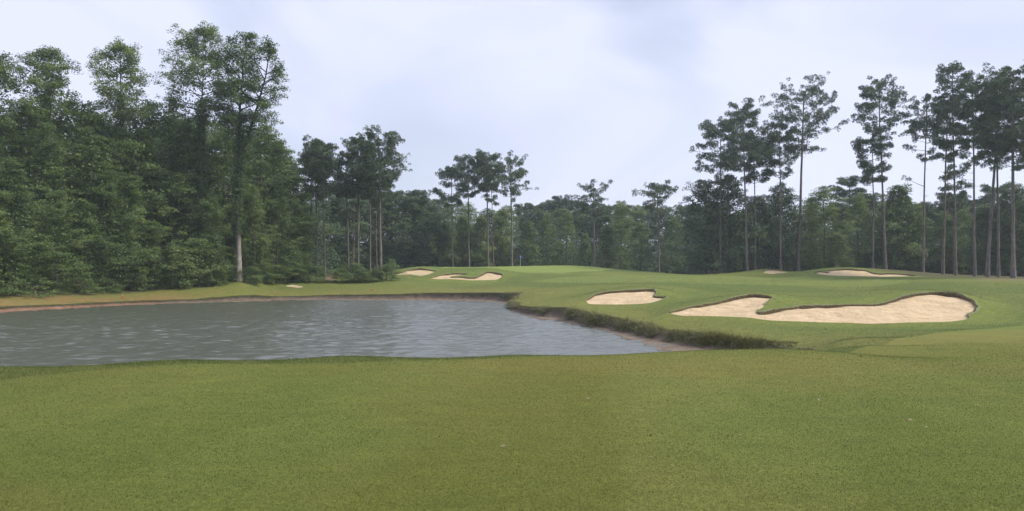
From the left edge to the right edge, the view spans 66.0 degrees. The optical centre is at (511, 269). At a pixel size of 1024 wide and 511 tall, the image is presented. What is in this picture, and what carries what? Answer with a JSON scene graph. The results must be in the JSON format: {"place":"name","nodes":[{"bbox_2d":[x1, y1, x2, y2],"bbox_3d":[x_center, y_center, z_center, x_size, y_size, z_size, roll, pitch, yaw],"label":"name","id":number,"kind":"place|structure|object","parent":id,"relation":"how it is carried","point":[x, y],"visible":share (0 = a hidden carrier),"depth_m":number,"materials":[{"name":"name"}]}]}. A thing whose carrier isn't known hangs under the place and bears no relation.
{"place":"outdoors","nodes":[
{"label":"outdoors","id":0,"kind":"place"},
{"bbox_2d":[0,354,579,379],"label":"grass","id":1,"kind":"structure","parent":0,"point":[264,361],"depth_m":13.45,"materials":[{"name":"green plant"}]},
{"bbox_2d":[0,299,671,366],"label":"water","id":2,"kind":"structure","parent":0,"point":[267,330],"depth_m":56.63,"materials":[{"name":"grey liquid"}]},
{"bbox_2d":[0,291,819,351],"bbox_3d":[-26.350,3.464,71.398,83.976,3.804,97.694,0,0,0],"label":"bank","id":3,"kind":"structure","parent":0,"point":[553,314],"depth_m":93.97,"materials":[{"name":"green plant"}]},
{"bbox_2d":[0,265,1023,510],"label":"ground","id":4,"kind":"structure","parent":0,"point":[1002,335],"depth_m":8.57,"materials":[{"name":"green plant"}]},
{"bbox_2d":[0,51,44,203],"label":"broadleaf tree","id":5,"kind":"object","parent":4,"relation":"on","point":[5,77],"visible":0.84,"depth_m":105.98,"materials":[{"name":"green plant"}]},
{"bbox_2d":[0,192,56,298],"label":"broadleaf tree","id":6,"kind":"object","parent":4,"relation":"on","point":[13,275],"visible":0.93,"depth_m":93.71,"materials":[{"name":"green plant"}]},
{"bbox_2d":[0,156,65,297],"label":"broadleaf tree","id":7,"kind":"object","parent":4,"relation":"on","point":[8,180],"visible":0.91,"depth_m":96.24,"materials":[{"name":"green plant"}]},
{"bbox_2d":[11,214,65,292],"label":"broadleaf tree","id":8,"kind":"object","parent":4,"relation":"on","point":[50,269],"visible":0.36,"depth_m":100.47,"materials":[{"name":"green plant"}]},
{"bbox_2d":[8,44,84,285],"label":"broadleaf tree","id":9,"kind":"object","parent":4,"relation":"on","point":[47,98],"visible":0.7,"depth_m":112.54,"materials":[{"name":"green plant"}]},
{"bbox_2d":[0,98,93,288],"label":"broadleaf tree","id":10,"kind":"object","parent":4,"relation":"on","point":[32,122],"visible":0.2,"depth_m":110.30,"materials":[{"name":"green plant"}]},
{"bbox_2d":[0,124,103,289],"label":"broadleaf tree","id":11,"kind":"object","parent":4,"relation":"on","point":[43,145],"visible":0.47,"depth_m":107.66,"materials":[{"name":"green plant"}]},
{"bbox_2d":[26,190,105,294],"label":"broadleaf tree","id":12,"kind":"object","parent":4,"relation":"on","point":[54,205],"visible":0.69,"depth_m":102.77,"materials":[{"name":"green plant"}]},
{"bbox_2d":[19,99,157,284],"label":"broadleaf tree","id":13,"kind":"object","parent":4,"relation":"on","point":[93,115],"visible":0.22,"depth_m":118.30,"materials":[{"name":"green plant"}]},
{"bbox_2d":[51,198,128,292],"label":"broadleaf tree","id":14,"kind":"object","parent":4,"relation":"on","point":[83,204],"visible":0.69,"depth_m":107.77,"materials":[{"name":"green plant"}]},
{"bbox_2d":[45,126,139,289],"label":"broadleaf tree","id":15,"kind":"object","parent":4,"relation":"on","point":[83,149],"visible":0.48,"depth_m":113.00,"materials":[{"name":"green plant"}]},
{"bbox_2d":[67,170,158,293],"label":"broadleaf tree","id":16,"kind":"object","parent":4,"relation":"on","point":[108,196],"visible":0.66,"depth_m":111.55,"materials":[{"name":"green plant"}]},
{"bbox_2d":[83,36,155,249],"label":"broadleaf tree","id":17,"kind":"object","parent":4,"relation":"on","point":[120,112],"visible":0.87,"depth_m":120.09,"materials":[{"name":"green plant"}]},
{"bbox_2d":[95,174,172,289],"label":"broadleaf tree","id":18,"kind":"object","parent":4,"relation":"on","point":[130,188],"visible":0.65,"depth_m":115.62,"materials":[{"name":"green plant"}]},
{"bbox_2d":[93,126,185,283],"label":"broadleaf tree","id":19,"kind":"object","parent":4,"relation":"on","point":[151,166],"visible":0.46,"depth_m":120.76,"materials":[{"name":"green plant"}]},
{"bbox_2d":[134,222,173,289],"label":"broadleaf tree","id":20,"kind":"object","parent":4,"relation":"on","point":[156,241],"visible":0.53,"depth_m":117.47,"materials":[{"name":"green plant"}]},
{"bbox_2d":[105,99,213,274],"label":"broadleaf tree","id":21,"kind":"object","parent":4,"relation":"on","point":[147,122],"visible":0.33,"depth_m":125.93,"materials":[{"name":"green plant"}]},
{"bbox_2d":[140,243,202,288],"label":"bush","id":22,"kind":"object","parent":4,"relation":"on","point":[185,248],"visible":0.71,"depth_m":117.76,"materials":[{"name":"green plant"}]},
{"bbox_2d":[134,110,231,277],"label":"broadleaf tree","id":23,"kind":"object","parent":4,"relation":"on","point":[175,130],"visible":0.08,"depth_m":133.81,"materials":[{"name":"green plant"}]},
{"bbox_2d":[138,126,247,279],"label":"broadleaf tree","id":24,"kind":"object","parent":4,"relation":"on","point":[188,147],"visible":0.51,"depth_m":125.79,"materials":[{"name":"green plant"}]},
{"bbox_2d":[161,238,230,286],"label":"bush","id":25,"kind":"object","parent":4,"relation":"on","point":[200,246],"visible":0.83,"depth_m":119.86,"materials":[{"name":"green plant"}]},
{"bbox_2d":[151,20,260,281],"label":"broadleaf tree","id":26,"kind":"object","parent":4,"relation":"on","point":[195,50],"visible":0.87,"depth_m":125.23,"materials":[{"name":"green plant"}]},
{"bbox_2d":[192,195,236,283],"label":"broadleaf tree","id":27,"kind":"object","parent":4,"relation":"on","point":[216,220],"visible":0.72,"depth_m":122.86,"materials":[{"name":"green plant"}]},
{"bbox_2d":[176,127,281,276],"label":"broadleaf tree","id":28,"kind":"object","parent":4,"relation":"on","point":[216,157],"visible":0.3,"depth_m":132.61,"materials":[{"name":"green plant"}]},
{"bbox_2d":[206,31,290,281],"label":"broadleaf tree","id":29,"kind":"object","parent":4,"relation":"on","point":[245,98],"visible":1,"depth_m":123.63,"materials":[{"name":"green plant"}]},
{"bbox_2d":[228,185,282,281],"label":"broadleaf tree","id":30,"kind":"object","parent":4,"relation":"on","point":[254,192],"visible":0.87,"depth_m":129.91,"materials":[{"name":"green plant"}]},
{"bbox_2d":[210,124,310,276],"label":"broadleaf tree","id":31,"kind":"object","parent":4,"relation":"on","point":[259,136],"visible":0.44,"depth_m":136.95,"materials":[{"name":"green plant"}]},
{"bbox_2d":[251,183,301,280],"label":"broadleaf tree","id":32,"kind":"object","parent":4,"relation":"on","point":[272,195],"visible":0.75,"depth_m":135.42,"materials":[{"name":"green plant"}]},
{"bbox_2d":[240,138,316,268],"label":"broadleaf tree","id":33,"kind":"object","parent":4,"relation":"on","point":[288,151],"visible":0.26,"depth_m":140.45,"materials":[{"name":"green plant"}]},
{"bbox_2d":[269,174,321,276],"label":"broadleaf tree","id":34,"kind":"object","parent":4,"relation":"on","point":[296,203],"visible":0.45,"depth_m":140.52,"materials":[{"name":"green plant"}]},
{"bbox_2d":[284,196,317,276],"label":"broadleaf tree","id":35,"kind":"object","parent":4,"relation":"on","point":[301,210],"visible":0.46,"depth_m":141.05,"materials":[{"name":"green plant"}]},
{"bbox_2d":[297,134,330,275],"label":"pine tree","id":36,"kind":"object","parent":4,"relation":"on","point":[307,159],"visible":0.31,"depth_m":147.60,"materials":[{"name":"green plant"}]},
{"bbox_2d":[304,138,344,280],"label":"pine tree","id":37,"kind":"object","parent":4,"relation":"on","point":[318,156],"visible":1,"depth_m":141.44,"materials":[{"name":"green plant"}]},
{"bbox_2d":[306,199,356,271],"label":"broadleaf tree","id":38,"kind":"object","parent":4,"relation":"on","point":[327,213],"visible":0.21,"depth_m":188.55,"materials":[{"name":"green plant"}]},
{"bbox_2d":[314,194,368,270],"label":"broadleaf tree","id":39,"kind":"object","parent":4,"relation":"on","point":[339,204],"visible":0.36,"depth_m":193.69,"materials":[{"name":"green plant"}]},
{"bbox_2d":[329,153,361,270],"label":"pine tree","id":40,"kind":"object","parent":4,"relation":"on","point":[349,188],"visible":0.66,"depth_m":149.37,"materials":[{"name":"green plant"}]},
{"bbox_2d":[339,132,378,274],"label":"pine tree","id":41,"kind":"object","parent":4,"relation":"on","point":[347,154],"visible":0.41,"depth_m":149.10,"materials":[{"name":"green plant"}]},
{"bbox_2d":[331,194,406,269],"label":"broadleaf tree","id":42,"kind":"object","parent":4,"relation":"on","point":[352,210],"visible":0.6,"depth_m":192.85,"materials":[{"name":"green plant"}]},
{"bbox_2d":[345,124,412,280],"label":"pine tree","id":43,"kind":"object","parent":4,"relation":"on","point":[380,162],"visible":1,"depth_m":141.03,"materials":[{"name":"green plant"}]},
{"bbox_2d":[346,197,413,268],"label":"broadleaf tree","id":44,"kind":"object","parent":4,"relation":"on","point":[397,230],"visible":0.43,"depth_m":195.55,"materials":[{"name":"green plant"}]},
{"bbox_2d":[361,192,453,268],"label":"broadleaf tree","id":45,"kind":"object","parent":4,"relation":"on","point":[402,225],"visible":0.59,"depth_m":199.72,"materials":[{"name":"green plant"}]},
{"bbox_2d":[388,196,449,266],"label":"broadleaf tree","id":46,"kind":"object","parent":4,"relation":"on","point":[434,207],"visible":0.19,"depth_m":205.41,"materials":[{"name":"green plant"}]},
{"bbox_2d":[404,211,461,266],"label":"broadleaf tree","id":47,"kind":"object","parent":4,"relation":"on","point":[431,220],"visible":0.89,"depth_m":198.49,"materials":[{"name":"green plant"}]},
{"bbox_2d":[428,165,469,266],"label":"pine tree","id":48,"kind":"object","parent":4,"relation":"on","point":[451,172],"visible":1,"depth_m":186.94,"materials":[{"name":"green plant"}]},
{"bbox_2d":[434,220,465,266],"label":"broadleaf tree","id":49,"kind":"object","parent":4,"relation":"on","point":[447,225],"visible":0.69,"depth_m":201.06,"materials":[{"name":"green plant"}]},
{"bbox_2d":[446,214,476,266],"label":"broadleaf tree","id":50,"kind":"object","parent":4,"relation":"on","point":[461,224],"visible":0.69,"depth_m":204.00,"materials":[{"name":"green plant"}]},
{"bbox_2d":[453,154,484,266],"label":"pine tree","id":51,"kind":"object","parent":4,"relation":"on","point":[469,160],"visible":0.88,"depth_m":189.57,"materials":[{"name":"green plant"}]},
{"bbox_2d":[460,215,495,266],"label":"broadleaf tree","id":52,"kind":"object","parent":4,"relation":"on","point":[479,256],"visible":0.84,"depth_m":201.79,"materials":[{"name":"green plant"}]},
{"bbox_2d":[470,148,503,266],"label":"pine tree","id":53,"kind":"object","parent":4,"relation":"on","point":[486,161],"visible":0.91,"depth_m":188.90,"materials":[{"name":"green plant"}]},
{"bbox_2d":[484,209,522,266],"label":"broadleaf tree","id":54,"kind":"object","parent":4,"relation":"on","point":[501,217],"visible":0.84,"depth_m":205.01,"materials":[{"name":"green plant"}]},
{"bbox_2d":[1,208,1023,287],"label":"undergrowth","id":55,"kind":"object","parent":4,"relation":"on","point":[330,267],"visible":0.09,"depth_m":189.58,"materials":[{"name":"green plant"}]},
{"bbox_2d":[491,150,537,265],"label":"pine tree","id":56,"kind":"object","parent":4,"relation":"on","point":[509,178],"visible":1,"depth_m":185.35,"materials":[{"name":"green plant"}]},
{"bbox_2d":[513,220,543,265],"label":"broadleaf tree","id":57,"kind":"object","parent":4,"relation":"on","point":[529,245],"visible":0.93,"depth_m":203.42,"materials":[{"name":"green plant"}]},
{"bbox_2d":[513,208,574,265],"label":"broadleaf tree","id":58,"kind":"object","parent":4,"relation":"on","point":[538,217],"visible":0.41,"depth_m":227.22,"materials":[{"name":"green plant"}]},
{"bbox_2d":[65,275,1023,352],"bbox_3d":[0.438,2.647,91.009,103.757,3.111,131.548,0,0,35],"label":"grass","id":59,"kind":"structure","parent":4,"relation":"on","point":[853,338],"depth_m":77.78,"materials":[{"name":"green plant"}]},
{"bbox_2d":[533,212,560,265],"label":"broadleaf tree","id":60,"kind":"object","parent":4,"relation":"on","point":[545,231],"visible":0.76,"depth_m":207.54,"materials":[{"name":"green plant"}]},
{"bbox_2d":[545,195,583,243],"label":"pine tree","id":61,"kind":"object","parent":4,"relation":"on","point":[559,202],"visible":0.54,"depth_m":242.74,"materials":[{"name":"green plant"}]},
{"bbox_2d":[552,211,582,265],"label":"broadleaf tree","id":62,"kind":"object","parent":4,"relation":"on","point":[571,233],"visible":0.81,"depth_m":209.56,"materials":[{"name":"green plant"}]},
{"bbox_2d":[570,179,613,266],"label":"pine tree","id":63,"kind":"object","parent":4,"relation":"on","point":[594,195],"visible":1,"depth_m":195.72,"materials":[{"name":"green plant"}]},
{"bbox_2d":[573,205,630,266],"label":"broadleaf tree","id":64,"kind":"object","parent":4,"relation":"on","point":[605,219],"visible":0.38,"depth_m":225.61,"materials":[{"name":"green plant"}]},
{"bbox_2d":[595,225,617,268],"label":"broadleaf tree","id":65,"kind":"object","parent":4,"relation":"on","point":[606,243],"visible":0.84,"depth_m":205.46,"materials":[{"name":"green plant"}]},
{"bbox_2d":[604,200,643,269],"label":"broadleaf tree","id":66,"kind":"object","parent":4,"relation":"on","point":[623,207],"visible":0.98,"depth_m":203.78,"materials":[{"name":"green plant"}]},
{"bbox_2d":[586,288,667,304],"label":"sand bunker","id":67,"kind":"object","parent":4,"relation":"on","point":[634,296],"visible":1,"depth_m":83.20},
{"bbox_2d":[625,221,655,270],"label":"broadleaf tree","id":68,"kind":"object","parent":4,"relation":"on","point":[641,256],"visible":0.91,"depth_m":207.12,"materials":[{"name":"green plant"}]},
{"bbox_2d":[631,180,678,271],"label":"pine tree","id":69,"kind":"object","parent":4,"relation":"on","point":[660,189],"visible":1,"depth_m":194.87,"materials":[{"name":"green plant"}]},
{"bbox_2d":[623,205,688,270],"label":"broadleaf tree","id":70,"kind":"object","parent":4,"relation":"on","point":[651,216],"visible":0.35,"depth_m":226.30,"materials":[{"name":"green plant"}]},
{"bbox_2d":[654,215,687,272],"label":"broadleaf tree","id":71,"kind":"object","parent":4,"relation":"on","point":[671,221],"visible":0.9,"depth_m":205.22,"materials":[{"name":"green plant"}]},
{"bbox_2d":[663,180,738,273],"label":"broadleaf tree","id":72,"kind":"object","parent":4,"relation":"on","point":[698,261],"visible":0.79,"depth_m":176.31,"materials":[{"name":"green plant"}]},
{"bbox_2d":[689,116,752,272],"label":"pine tree","id":73,"kind":"object","parent":4,"relation":"on","point":[708,134],"visible":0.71,"depth_m":171.45,"materials":[{"name":"green plant"}]},
{"bbox_2d":[692,173,763,273],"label":"broadleaf tree","id":74,"kind":"object","parent":4,"relation":"on","point":[728,196],"visible":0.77,"depth_m":174.22,"materials":[{"name":"green plant"}]},
{"bbox_2d":[718,97,772,270],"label":"pine tree","id":75,"kind":"object","parent":4,"relation":"on","point":[753,155],"visible":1,"depth_m":164.06,"materials":[{"name":"green plant"}]},
{"bbox_2d":[733,129,775,269],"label":"pine tree","id":76,"kind":"object","parent":4,"relation":"on","point":[753,176],"visible":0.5,"depth_m":169.31,"materials":[{"name":"green plant"}]},
{"bbox_2d":[722,194,795,269],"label":"broadleaf tree","id":77,"kind":"object","parent":4,"relation":"on","point":[763,208],"visible":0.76,"depth_m":172.29,"materials":[{"name":"green plant"}]},
{"bbox_2d":[759,116,799,269],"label":"pine tree","id":78,"kind":"object","parent":4,"relation":"on","point":[774,134],"visible":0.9,"depth_m":166.86,"materials":[{"name":"green plant"}]},
{"bbox_2d":[757,181,812,270],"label":"broadleaf tree","id":79,"kind":"object","parent":4,"relation":"on","point":[788,200],"visible":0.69,"depth_m":173.81,"materials":[{"name":"green plant"}]},
{"bbox_2d":[758,71,841,270],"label":"pine tree","id":80,"kind":"object","parent":4,"relation":"on","point":[807,117],"visible":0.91,"depth_m":169.63,"materials":[{"name":"green plant"}]},
{"bbox_2d":[789,196,834,270],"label":"broadleaf tree","id":81,"kind":"object","parent":4,"relation":"on","point":[806,206],"visible":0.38,"depth_m":175.38,"materials":[{"name":"green plant"}]},
{"bbox_2d":[668,291,980,323],"bbox_3d":[25.947,2.917,63.346,27.765,1.940,15.814,0,0,0],"label":"sand bunker","id":82,"kind":"object","parent":4,"relation":"on","point":[940,306],"visible":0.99,"depth_m":63.47},
{"bbox_2d":[794,185,860,270],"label":"broadleaf tree","id":83,"kind":"object","parent":4,"relation":"on","point":[825,211],"visible":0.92,"depth_m":168.74,"materials":[{"name":"green plant"}]},
{"bbox_2d":[826,221,856,267],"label":"broadleaf tree","id":84,"kind":"object","parent":4,"relation":"on","point":[841,226],"visible":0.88,"depth_m":167.57,"materials":[{"name":"green plant"}]},
{"bbox_2d":[827,175,881,245],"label":"tree","id":85,"kind":"object","parent":4,"relation":"on","point":[842,192],"visible":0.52,"depth_m":198.23,"materials":[{"name":"green plant"}]},
{"bbox_2d":[830,192,883,267],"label":"broadleaf tree","id":86,"kind":"object","parent":4,"relation":"on","point":[863,207],"visible":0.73,"depth_m":175.78,"materials":[{"name":"green plant"}]},
{"bbox_2d":[812,268,917,276],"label":"sand bunker","id":87,"kind":"object","parent":4,"relation":"on","point":[847,272],"visible":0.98,"depth_m":145.49},
{"bbox_2d":[850,125,892,267],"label":"pine tree","id":88,"kind":"object","parent":4,"relation":"on","point":[869,171],"visible":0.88,"depth_m":159.23,"materials":[{"name":"green plant"}]},
{"bbox_2d":[840,73,916,268],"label":"pine tree","id":89,"kind":"object","parent":4,"relation":"on","point":[893,99],"visible":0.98,"depth_m":157.02,"materials":[{"name":"green plant"}]},
{"bbox_2d":[861,183,929,269],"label":"broadleaf tree","id":90,"kind":"object","parent":4,"relation":"on","point":[899,201],"visible":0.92,"depth_m":170.77,"materials":[{"name":"green plant"}]},
{"bbox_2d":[898,87,945,271],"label":"pine tree","id":91,"kind":"object","parent":4,"relation":"on","point":[916,125],"visible":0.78,"depth_m":153.85,"materials":[{"name":"green plant"}]},
{"bbox_2d":[898,205,945,271],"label":"broadleaf tree","id":92,"kind":"object","parent":4,"relation":"on","point":[916,267],"visible":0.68,"depth_m":171.21,"materials":[{"name":"green plant"}]},
{"bbox_2d":[920,211,961,273],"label":"broadleaf tree","id":93,"kind":"object","parent":4,"relation":"on","point":[939,235],"visible":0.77,"depth_m":169.76,"materials":[{"name":"green plant"}]},
{"bbox_2d":[924,95,968,274],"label":"pine tree","id":94,"kind":"object","parent":4,"relation":"on","point":[934,126],"visible":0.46,"depth_m":146.94,"materials":[{"name":"green plant"}]},
{"bbox_2d":[934,163,972,273],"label":"pine tree","id":95,"kind":"object","parent":4,"relation":"on","point":[962,195],"visible":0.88,"depth_m":159.46,"materials":[{"name":"green plant"}]},
{"bbox_2d":[931,60,981,275],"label":"pine tree","id":96,"kind":"object","parent":4,"relation":"on","point":[955,69],"visible":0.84,"depth_m":142.50,"materials":[{"name":"green plant"}]},
{"bbox_2d":[941,207,990,274],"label":"broadleaf tree","id":97,"kind":"object","parent":4,"relation":"on","point":[963,215],"visible":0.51,"depth_m":167.90,"materials":[{"name":"green plant"}]},
{"bbox_2d":[953,76,987,275],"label":"pine tree","id":98,"kind":"object","parent":4,"relation":"on","point":[964,130],"visible":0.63,"depth_m":138.88,"materials":[{"name":"green plant"}]},
{"bbox_2d":[949,203,1021,274],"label":"broadleaf tree","id":99,"kind":"object","parent":4,"relation":"on","point":[980,216],"visible":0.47,"depth_m":159.17,"materials":[{"name":"green plant"}]},
{"bbox_2d":[957,181,1023,275],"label":"broadleaf tree","id":100,"kind":"object","parent":4,"relation":"on","point":[1003,203],"visible":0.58,"depth_m":155.54,"materials":[{"name":"green plant"}]},
{"bbox_2d":[964,62,1023,276],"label":"pine tree","id":101,"kind":"object","parent":4,"relation":"on","point":[980,140],"visible":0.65,"depth_m":132.78,"materials":[{"name":"green plant"}]},
{"bbox_2d":[967,73,1023,276],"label":"pine tree","id":102,"kind":"object","parent":4,"relation":"on","point":[998,220],"visible":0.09,"depth_m":135.84,"materials":[{"name":"green plant"}]},
{"bbox_2d":[978,64,1023,277],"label":"pine tree","id":103,"kind":"object","parent":4,"relation":"on","point":[997,125],"visible":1,"depth_m":128.83,"materials":[{"name":"green plant"}]},
{"bbox_2d":[996,196,1023,274],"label":"broadleaf tree","id":104,"kind":"object","parent":4,"relation":"on","point":[1019,230],"visible":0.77,"depth_m":150.91,"materials":[{"name":"green plant"}]},
{"bbox_2d":[0,0,1023,285],"label":"sky","id":105,"kind":"structure","parent":0,"point":[618,91],"materials":[{"name":"white"}]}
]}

